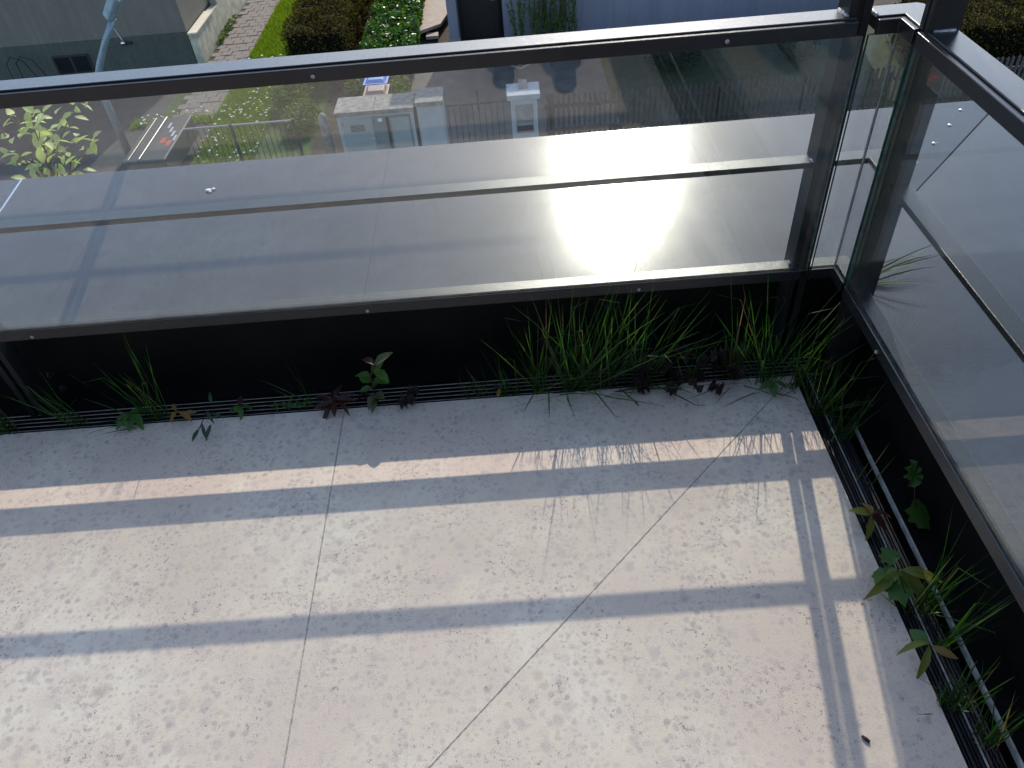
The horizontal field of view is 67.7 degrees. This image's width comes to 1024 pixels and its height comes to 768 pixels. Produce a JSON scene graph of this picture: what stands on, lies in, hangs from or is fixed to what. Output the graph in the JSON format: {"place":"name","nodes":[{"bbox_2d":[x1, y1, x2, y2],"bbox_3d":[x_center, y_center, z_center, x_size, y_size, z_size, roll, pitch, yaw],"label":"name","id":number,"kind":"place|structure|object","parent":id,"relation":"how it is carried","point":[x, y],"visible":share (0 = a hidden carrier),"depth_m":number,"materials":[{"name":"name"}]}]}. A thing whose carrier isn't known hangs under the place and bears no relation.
{"place":"outdoors","nodes":[
{"label":"outdoors","id":0,"kind":"place"},
{"bbox_2d":[0,102,100,178],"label":"young tree","id":1,"kind":"object","parent":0,"point":[39,137],"visible":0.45,"depth_m":6.30,"materials":[{"name":"green plant"}]},
{"bbox_2d":[0,94,175,140],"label":"side yard","id":2,"kind":"structure","parent":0,"point":[127,111],"depth_m":20.04,"materials":[{"name":"concrete"}]},
{"bbox_2d":[6,56,47,78],"bbox_3d":[-13.758,-8.903,21.658,1.012,0.796,0.036,-4,44,1],"label":"bicycle rack","id":3,"kind":"object","parent":2,"relation":"on","point":[25,64],"visible":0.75,"depth_m":21.55,"materials":[{"name":"metal"}]},
{"bbox_2d":[0,123,213,180],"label":"yard asphalt","id":4,"kind":"structure","parent":0,"point":[110,156],"depth_m":18.40,"materials":[{"name":"asphalt"}]},
{"bbox_2d":[95,0,130,154],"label":"street lamp","id":5,"kind":"object","parent":4,"relation":"on","point":[111,10],"visible":0.77,"depth_m":16.29,"materials":[{"name":"metal"}]},
{"bbox_2d":[122,116,197,170],"bbox_3d":[-7.864,-4.974,16.957,1.060,0.811,2.750,-4,44,1],"label":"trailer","id":6,"kind":"object","parent":4,"relation":"on","point":[162,142],"visible":0.78,"depth_m":16.81,"materials":[{"name":"metal"}]},
{"bbox_2d":[172,0,280,118],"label":"garden path","id":7,"kind":"structure","parent":0,"point":[247,28],"depth_m":22.98,"materials":[{"name":"stone"}]},
{"bbox_2d":[215,14,236,45],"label":"wall foot weed","id":8,"kind":"object","parent":7,"relation":"on","point":[231,21],"depth_m":23.78,"materials":[{"name":"green plant"}]},
{"bbox_2d":[140,1,333,164],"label":"lawn","id":9,"kind":"structure","parent":0,"point":[321,91],"depth_m":18.57,"materials":[{"name":"plant"}]},
{"bbox_2d":[130,0,299,164],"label":"lawn grass","id":10,"kind":"structure","parent":9,"relation":"on","point":[272,44],"depth_m":19.33,"materials":[{"name":"plant"}]},
{"bbox_2d":[183,118,303,163],"bbox_3d":[-5.846,-5.211,16.798,2.405,1.100,0.080,-4,44,1],"label":"metal fence","id":11,"kind":"object","parent":9,"relation":"on","point":[230,125],"visible":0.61,"depth_m":16.62,"materials":[{"name":"metal"}]},
{"bbox_2d":[268,83,313,108],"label":"bed plant","id":12,"kind":"object","parent":9,"relation":"on","point":[296,94],"visible":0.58,"depth_m":19.08,"materials":[{"name":"green plant"}]},
{"bbox_2d":[280,97,321,133],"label":"bed plant","id":13,"kind":"object","parent":9,"relation":"on","point":[311,119],"visible":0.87,"depth_m":18.30,"materials":[{"name":"green plant"}]},
{"bbox_2d":[280,0,374,55],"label":"garden hedge","id":14,"kind":"object","parent":9,"relation":"on","point":[320,26],"visible":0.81,"depth_m":20.45,"materials":[{"name":"green plant"}]},
{"bbox_2d":[414,86,448,145],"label":"gate pillar","id":15,"kind":"structure","parent":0,"point":[429,104],"depth_m":16.45,"materials":[{"name":"concrete"}]},
{"bbox_2d":[411,58,618,145],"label":"driveway","id":16,"kind":"structure","parent":0,"point":[570,78],"depth_m":19.24,"materials":[{"name":"concrete"}]},
{"bbox_2d":[506,0,539,36],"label":"upright shrub","id":17,"kind":"object","parent":16,"relation":"on","point":[521,28],"visible":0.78,"depth_m":20.48,"materials":[{"name":"green plant"}]},
{"bbox_2d":[527,0,554,34],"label":"upright shrub","id":18,"kind":"object","parent":16,"relation":"on","point":[546,20],"visible":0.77,"depth_m":20.52,"materials":[{"name":"green plant"}]},
{"bbox_2d":[552,0,578,32],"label":"upright shrub","id":19,"kind":"object","parent":16,"relation":"on","point":[563,4],"visible":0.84,"depth_m":20.50,"materials":[{"name":"green plant"}]},
{"bbox_2d":[512,64,529,68],"bbox_3d":[0.210,-8.676,20.575,0.660,0.020,0.660,31,54,32],"label":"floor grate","id":20,"kind":"object","parent":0,"point":[520,66],"visible":0.27,"depth_m":20.35,"materials":[{"name":"metal"}]},
{"bbox_2d":[506,79,539,138],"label":"letterbox pillar","id":21,"kind":"structure","parent":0,"point":[523,95],"depth_m":16.26,"materials":[{"name":"concrete"}]},
{"bbox_2d":[445,90,508,143],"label":"garden gate","id":22,"kind":"structure","parent":21,"relation":"attached to","point":[477,103],"depth_m":16.44,"materials":[{"name":"metal"}]},
{"bbox_2d":[310,0,901,154],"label":"ground","id":23,"kind":"structure","parent":0,"point":[338,90],"depth_m":19.92,"materials":[{"name":"soil"}]},
{"bbox_2d":[0,0,209,80],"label":"house","id":24,"kind":"structure","parent":23,"relation":"on","point":[56,37],"depth_m":21.59,"materials":[{"name":"grey plaster"},{"name":"window glass"},{"name":"dark frame paint"}]},
{"bbox_2d":[51,53,94,75],"bbox_3d":[-12.653,-9.200,22.034,1.170,0.550,0.071,-4,44,1],"label":"basement window","id":25,"kind":"structure","parent":24,"relation":"in","point":[77,63],"depth_m":22.02,"materials":[{"name":"black glass"}]},
{"bbox_2d":[187,0,246,63],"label":"stair wall","id":26,"kind":"structure","parent":23,"relation":"on","point":[204,32],"depth_m":22.78,"materials":[{"name":"concrete"}]},
{"bbox_2d":[318,113,335,153],"bbox_3d":[-4.037,-5.373,16.735,0.200,1.170,0.195,-4,44,1],"label":"stone post","id":27,"kind":"object","parent":23,"relation":"on","point":[326,133],"visible":0.88,"depth_m":16.58,"materials":[{"name":"stone"}]},
{"bbox_2d":[343,78,364,94],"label":"bed plant","id":28,"kind":"object","parent":23,"relation":"on","point":[353,88],"visible":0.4,"depth_m":19.48,"materials":[{"name":"green plant"}]},
{"bbox_2d":[363,84,389,95],"bbox_3d":[-3.069,-6.400,17.778,0.570,1.047,0.655,-4,44,1],"label":"wheelie bin","id":29,"kind":"object","parent":23,"relation":"on","point":[376,89],"visible":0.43,"depth_m":17.35,"materials":[{"name":"grey plastic"}]},
{"bbox_2d":[363,76,390,93],"bbox_3d":[-3.151,-6.844,18.249,0.570,1.047,0.655,-3,44,3],"label":"wheelie bin","id":30,"kind":"object","parent":23,"relation":"on","point":[376,80],"visible":0.26,"depth_m":17.76,"materials":[{"name":"blue plastic"}]},
{"bbox_2d":[333,92,421,151],"bbox_3d":[-2.916,-5.638,16.877,1.710,1.200,0.810,-4,44,1],"label":"meter cabinet","id":31,"kind":"object","parent":23,"relation":"on","point":[378,122],"visible":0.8,"depth_m":16.48,"materials":[{"name":"concrete"}]},
{"bbox_2d":[359,0,425,49],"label":"flowering shrub","id":32,"kind":"object","parent":23,"relation":"on","point":[393,23],"visible":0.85,"depth_m":21.40,"materials":[{"name":"green plant"}]},
{"bbox_2d":[389,74,412,93],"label":"bed plant","id":33,"kind":"object","parent":23,"relation":"on","point":[398,81],"visible":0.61,"depth_m":19.32,"materials":[{"name":"green plant"}]},
{"bbox_2d":[419,0,446,39],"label":"stone steps","id":34,"kind":"structure","parent":23,"relation":"on","point":[434,14],"depth_m":22.87,"materials":[{"name":"stone"}]},
{"bbox_2d":[0,101,1023,689],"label":"parapet wall","id":35,"kind":"structure","parent":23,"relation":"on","point":[966,181],"depth_m":2.21,"materials":[{"name":"metal"}]},
{"bbox_2d":[0,0,862,420],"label":"balcony railing","id":36,"kind":"object","parent":35,"relation":"on","point":[838,26],"visible":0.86,"depth_m":1.78,"materials":[{"name":"metal"}]},
{"bbox_2d":[779,0,932,387],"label":"balcony railing","id":37,"kind":"object","parent":35,"relation":"on","point":[907,22],"visible":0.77,"depth_m":1.73,"materials":[{"name":"metal"}]},
{"bbox_2d":[877,245,940,285],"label":"grass tuft","id":38,"kind":"object","parent":35,"relation":"on","point":[894,266],"visible":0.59,"depth_m":1.94,"materials":[{"name":"plant"}]},
{"bbox_2d":[819,0,1023,611],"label":"balcony railing","id":39,"kind":"object","parent":35,"relation":"attached to","point":[989,84],"visible":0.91,"depth_m":1.50,"materials":[{"name":"metal"}]},
{"bbox_2d":[445,0,838,41],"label":"white house","id":40,"kind":"structure","parent":23,"relation":"on","point":[470,19],"depth_m":21.02,"materials":[{"name":"white plaster"}]},
{"bbox_2d":[460,0,500,37],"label":"door","id":41,"kind":"structure","parent":40,"relation":"in","point":[480,18],"depth_m":21.70,"materials":[{"name":"black metal"}]},
{"bbox_2d":[600,25,1023,129],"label":"shaded lawn","id":42,"kind":"structure","parent":0,"point":[726,64],"depth_m":19.18,"materials":[{"name":"plant"}]},
{"bbox_2d":[642,49,707,73],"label":"evergreen bush","id":43,"kind":"object","parent":42,"relation":"on","point":[671,65],"visible":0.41,"depth_m":19.09,"materials":[{"name":"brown plant"}]},
{"bbox_2d":[545,55,1023,135],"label":"picket fence","id":44,"kind":"object","parent":42,"relation":"on","point":[719,92],"visible":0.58,"depth_m":16.47,"materials":[{"name":"black metal"}]},
{"bbox_2d":[769,39,822,61],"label":"evergreen bush","id":45,"kind":"object","parent":42,"relation":"on","point":[799,53],"visible":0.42,"depth_m":19.07,"materials":[{"name":"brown plant"}]},
{"bbox_2d":[885,0,1023,71],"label":"garden hedge","id":46,"kind":"object","parent":42,"relation":"on","point":[994,29],"visible":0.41,"depth_m":17.64,"materials":[{"name":"green plant"}]},
{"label":"withered leaf","id":47,"kind":"object","parent":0,"visible":0},
{"bbox_2d":[716,345,732,364],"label":"withered leaf","id":48,"kind":"object","parent":47,"relation":"on","point":[728,359],"visible":0.47,"depth_m":2.10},
{"bbox_3d":[-1.821,5.201,-0.314,7.600,9.600,10.500,-4,44,1],"label":"apartment building","id":49,"kind":"object","parent":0,"visible":0},
{"bbox_2d":[0,375,967,767],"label":"terrace floor","id":50,"kind":"structure","parent":49,"relation":"on","point":[538,583],"depth_m":1.70,"materials":[{"name":"concrete"}]},
{"bbox_2d":[192,391,221,441],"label":"weed sprig","id":51,"kind":"object","parent":50,"relation":"on","point":[204,432],"visible":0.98,"depth_m":2.09,"materials":[{"name":"green plant"}]},
{"bbox_2d":[0,337,815,434],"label":"drain grate","id":52,"kind":"object","parent":50,"relation":"on","point":[435,383],"visible":0.28,"depth_m":2.24,"materials":[{"name":"metal"}]},
{"bbox_2d":[0,410,21,435],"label":"grass tuft","id":53,"kind":"object","parent":52,"relation":"on","point":[4,426],"visible":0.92,"depth_m":2.17,"materials":[{"name":"plant"}]},
{"bbox_2d":[0,360,40,420],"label":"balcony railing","id":54,"kind":"object","parent":52,"relation":"on","point":[15,387],"depth_m":2.16,"materials":[{"name":"metal"}]},
{"bbox_2d":[5,372,93,430],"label":"grass tuft","id":55,"kind":"object","parent":52,"relation":"on","point":[59,417],"visible":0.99,"depth_m":2.15,"materials":[{"name":"plant"}]},
{"bbox_2d":[76,331,170,434],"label":"grass tuft","id":56,"kind":"object","parent":52,"relation":"on","point":[148,402],"visible":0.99,"depth_m":2.12,"materials":[{"name":"plant"}]},
{"bbox_2d":[115,407,149,430],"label":"seedling","id":57,"kind":"object","parent":52,"relation":"on","point":[134,415],"visible":0.93,"depth_m":2.14,"materials":[{"name":"green plant"}]},
{"bbox_2d":[170,404,196,422],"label":"seedling","id":58,"kind":"object","parent":52,"relation":"on","point":[185,415],"visible":1,"depth_m":2.14,"materials":[{"name":"brown plant"}]},
{"bbox_2d":[229,396,252,419],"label":"seedling","id":59,"kind":"object","parent":52,"relation":"on","point":[240,409],"visible":1,"depth_m":2.15,"materials":[{"name":"green plant"}]},
{"bbox_2d":[281,400,293,412],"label":"seedling","id":60,"kind":"object","parent":52,"relation":"on","point":[289,404],"visible":0.92,"depth_m":2.16,"materials":[{"name":"green plant"}]},
{"bbox_2d":[261,360,325,410],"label":"grass tuft","id":61,"kind":"object","parent":52,"relation":"on","point":[300,398],"visible":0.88,"depth_m":2.12,"materials":[{"name":"plant"}]},
{"bbox_2d":[314,384,355,418],"bbox_3d":[-0.495,0.059,2.148,0.132,0.063,0.135,-4,44,1],"label":"weed rosette","id":62,"kind":"object","parent":52,"relation":"on","point":[332,405],"visible":0.98,"depth_m":2.13,"materials":[{"name":"brown plant"}]},
{"bbox_2d":[358,392,368,399],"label":"withered leaf","id":63,"kind":"object","parent":52,"relation":"on","point":[365,394],"visible":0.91,"depth_m":2.17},
{"bbox_2d":[356,352,392,412],"bbox_3d":[-0.370,0.002,2.095,0.119,0.194,0.086,-4,44,1],"label":"willowherb","id":64,"kind":"object","parent":52,"relation":"on","point":[380,378],"visible":1,"depth_m":2.08,"materials":[{"name":"green plant"}]},
{"bbox_2d":[397,391,416,409],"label":"withered leaf","id":65,"kind":"object","parent":52,"relation":"on","point":[408,399],"visible":1,"depth_m":2.11,"materials":[{"name":"plant"}]},
{"bbox_2d":[406,383,419,395],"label":"withered leaf","id":66,"kind":"object","parent":52,"relation":"on","point":[414,391],"visible":1,"depth_m":2.12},
{"bbox_2d":[455,359,491,398],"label":"grass tuft","id":67,"kind":"object","parent":52,"relation":"on","point":[473,380],"visible":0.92,"depth_m":2.13,"materials":[{"name":"plant"}]},
{"bbox_2d":[493,380,507,397],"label":"seedling","id":68,"kind":"object","parent":52,"relation":"on","point":[498,392],"visible":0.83,"depth_m":2.13,"materials":[{"name":"green plant"}]},
{"bbox_2d":[480,349,532,400],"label":"grass tuft","id":69,"kind":"object","parent":52,"relation":"on","point":[505,388],"visible":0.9,"depth_m":2.13,"materials":[{"name":"plant"}]},
{"bbox_2d":[481,303,592,394],"bbox_3d":[0.076,-0.070,2.011,0.310,0.353,0.202,-4,44,1],"label":"grass tuft","id":70,"kind":"object","parent":52,"relation":"on","point":[537,384],"visible":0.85,"depth_m":2.08,"materials":[{"name":"plant"}]},
{"bbox_2d":[517,264,695,407],"bbox_3d":[0.269,-0.079,1.944,0.409,0.431,0.356,-24,47,-19],"label":"grass tuft","id":71,"kind":"object","parent":52,"relation":"on","point":[600,385],"visible":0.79,"depth_m":2.05,"materials":[{"name":"plant"}]},
{"bbox_2d":[505,269,712,417],"bbox_3d":[0.207,-0.121,1.975,0.583,0.458,0.298,-4,44,1],"label":"grass tuft","id":72,"kind":"object","parent":52,"relation":"on","point":[576,380],"visible":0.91,"depth_m":2.05,"materials":[{"name":"plant"}]},
{"bbox_2d":[655,358,671,374],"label":"withered leaf","id":73,"kind":"object","parent":52,"relation":"on","point":[663,366],"visible":0.6,"depth_m":2.11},
{"bbox_2d":[663,363,679,382],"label":"withered leaf","id":74,"kind":"object","parent":52,"relation":"on","point":[668,373],"visible":0.51,"depth_m":2.12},
{"bbox_2d":[685,365,703,382],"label":"withered leaf","id":75,"kind":"object","parent":52,"relation":"on","point":[700,376],"visible":0.71,"depth_m":2.13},
{"bbox_2d":[679,342,695,364],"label":"withered leaf","id":76,"kind":"object","parent":75,"relation":"on","point":[687,357],"visible":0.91,"depth_m":2.10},
{"bbox_2d":[697,354,709,367],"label":"withered leaf","id":77,"kind":"object","parent":75,"relation":"on","point":[705,357],"visible":0.76,"depth_m":2.10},
{"bbox_2d":[649,296,769,385],"bbox_3d":[0.505,-0.108,2.029,0.328,0.323,0.158,-4,44,1],"label":"grass tuft","id":78,"kind":"object","parent":52,"relation":"on","point":[693,372],"visible":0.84,"depth_m":2.07,"materials":[{"name":"plant"}]},
{"bbox_2d":[683,274,804,402],"bbox_3d":[0.654,-0.129,1.975,0.443,0.408,0.239,-4,44,1],"label":"grass tuft","id":79,"kind":"object","parent":52,"relation":"on","point":[736,356],"visible":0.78,"depth_m":2.04,"materials":[{"name":"plant"}]},
{"bbox_2d":[736,343,749,359],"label":"withered leaf","id":80,"kind":"object","parent":79,"relation":"on","point":[739,353],"visible":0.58,"depth_m":2.08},
{"bbox_2d":[718,279,856,409],"bbox_3d":[0.708,-0.112,1.954,0.436,0.404,0.222,-8,44,-3],"label":"grass tuft","id":81,"kind":"object","parent":52,"relation":"on","point":[759,371],"visible":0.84,"depth_m":2.02,"materials":[{"name":"plant"}]},
{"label":"withered leaf","id":82,"kind":"object","parent":52,"relation":"on","visible":0},
{"bbox_2d":[709,345,726,362],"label":"withered leaf","id":83,"kind":"object","parent":82,"relation":"on","point":[714,356],"visible":1,"depth_m":2.08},
{"bbox_2d":[525,381,707,419],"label":"grass tuft","id":84,"kind":"object","parent":50,"relation":"on","point":[604,402],"visible":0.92,"depth_m":2.08,"materials":[{"name":"plant"}]},
{"bbox_2d":[636,378,654,394],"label":"withered leaf","id":85,"kind":"object","parent":50,"relation":"on","point":[639,389],"visible":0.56,"depth_m":2.10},
{"bbox_2d":[633,371,651,387],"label":"withered leaf","id":86,"kind":"object","parent":85,"relation":"on","point":[638,380],"visible":1,"depth_m":2.07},
{"bbox_2d":[633,360,650,378],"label":"withered leaf","id":87,"kind":"object","parent":86,"relation":"on","point":[645,371],"visible":0.91,"depth_m":2.07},
{"bbox_2d":[597,284,728,402],"bbox_3d":[0.403,-0.111,1.986,0.329,0.401,0.246,-14,44,-9],"label":"grass tuft","id":88,"kind":"object","parent":50,"relation":"on","point":[672,347],"visible":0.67,"depth_m":2.04,"materials":[{"name":"plant"}]},
{"bbox_2d":[637,352,656,368],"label":"withered leaf","id":89,"kind":"object","parent":88,"relation":"on","point":[653,356],"visible":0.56,"depth_m":2.11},
{"bbox_2d":[665,382,677,396],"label":"withered leaf","id":90,"kind":"object","parent":50,"relation":"on","point":[672,390],"visible":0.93,"depth_m":2.08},
{"bbox_2d":[612,321,739,375],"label":"grass tuft","id":91,"kind":"object","parent":50,"relation":"on","point":[670,355],"visible":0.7,"depth_m":2.05,"materials":[{"name":"plant"}]},
{"bbox_2d":[667,368,686,386],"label":"withered leaf","id":92,"kind":"object","parent":50,"relation":"on","point":[680,381],"visible":0.89,"depth_m":2.11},
{"bbox_2d":[686,377,703,392],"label":"withered leaf","id":93,"kind":"object","parent":50,"relation":"on","point":[693,382],"visible":1,"depth_m":2.04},
{"bbox_2d":[707,377,724,395],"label":"withered leaf","id":94,"kind":"object","parent":50,"relation":"on","point":[714,386],"visible":1,"depth_m":2.06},
{"bbox_2d":[725,360,746,379],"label":"withered leaf","id":95,"kind":"object","parent":50,"relation":"on","point":[735,374],"visible":0.98,"depth_m":2.06,"materials":[{"name":"plant"}]},
{"bbox_2d":[759,380,786,396],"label":"seedling","id":96,"kind":"object","parent":50,"relation":"on","point":[773,386],"visible":0.93,"depth_m":2.06,"materials":[{"name":"green plant"}]},
{"bbox_2d":[778,310,862,396],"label":"grass tuft","id":97,"kind":"object","parent":50,"relation":"on","point":[796,375],"visible":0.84,"depth_m":2.02,"materials":[{"name":"plant"}]},
{"bbox_2d":[796,359,1023,767],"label":"drain grate","id":98,"kind":"object","parent":50,"relation":"on","point":[890,492],"visible":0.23,"depth_m":1.68,"materials":[{"name":"metal"}]},
{"bbox_2d":[794,338,884,418],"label":"grass tuft","id":99,"kind":"object","parent":98,"relation":"on","point":[828,405],"visible":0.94,"depth_m":1.99,"materials":[{"name":"plant"}]},
{"bbox_2d":[820,382,890,442],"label":"grass tuft","id":100,"kind":"object","parent":98,"relation":"on","point":[855,423],"visible":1,"depth_m":1.93,"materials":[{"name":"plant"}]},
{"bbox_2d":[844,444,894,487],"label":"grass tuft","id":101,"kind":"object","parent":98,"relation":"on","point":[869,471],"visible":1,"depth_m":1.84,"materials":[{"name":"plant"}]},
{"bbox_2d":[849,503,890,540],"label":"seedling","id":102,"kind":"object","parent":98,"relation":"on","point":[879,520],"visible":1,"depth_m":1.73,"materials":[{"name":"green plant"}]},
{"bbox_2d":[863,547,942,607],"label":"vine seedling","id":103,"kind":"object","parent":98,"relation":"on","point":[887,578],"visible":0.94,"depth_m":1.59,"materials":[{"name":"green plant"}]},
{"bbox_2d":[903,459,929,529],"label":"vine seedling","id":104,"kind":"object","parent":98,"relation":"on","point":[916,511],"visible":0.93,"depth_m":1.73,"materials":[{"name":"green plant"}]},
{"bbox_2d":[897,629,957,678],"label":"seedling","id":105,"kind":"object","parent":98,"relation":"on","point":[919,637],"visible":1,"depth_m":1.49,"materials":[{"name":"green plant"}]},
{"bbox_2d":[876,507,999,638],"bbox_3d":[0.866,0.384,1.525,0.233,0.261,0.218,13,47,19],"label":"grass tuft","id":106,"kind":"object","parent":98,"relation":"on","point":[930,586],"visible":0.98,"depth_m":1.56,"materials":[{"name":"plant"}]},
{"bbox_2d":[915,658,1011,714],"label":"grass tuft","id":107,"kind":"object","parent":98,"relation":"on","point":[964,699],"visible":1,"depth_m":1.44,"materials":[{"name":"plant"}]},
{"bbox_2d":[929,578,1018,652],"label":"grass tuft","id":108,"kind":"object","parent":98,"relation":"on","point":[955,633],"visible":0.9,"depth_m":1.51,"materials":[{"name":"plant"}]},
{"bbox_2d":[970,694,1023,749],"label":"grass tuft","id":109,"kind":"object","parent":98,"relation":"on","point":[991,737],"visible":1,"depth_m":1.39,"materials":[{"name":"plant"}]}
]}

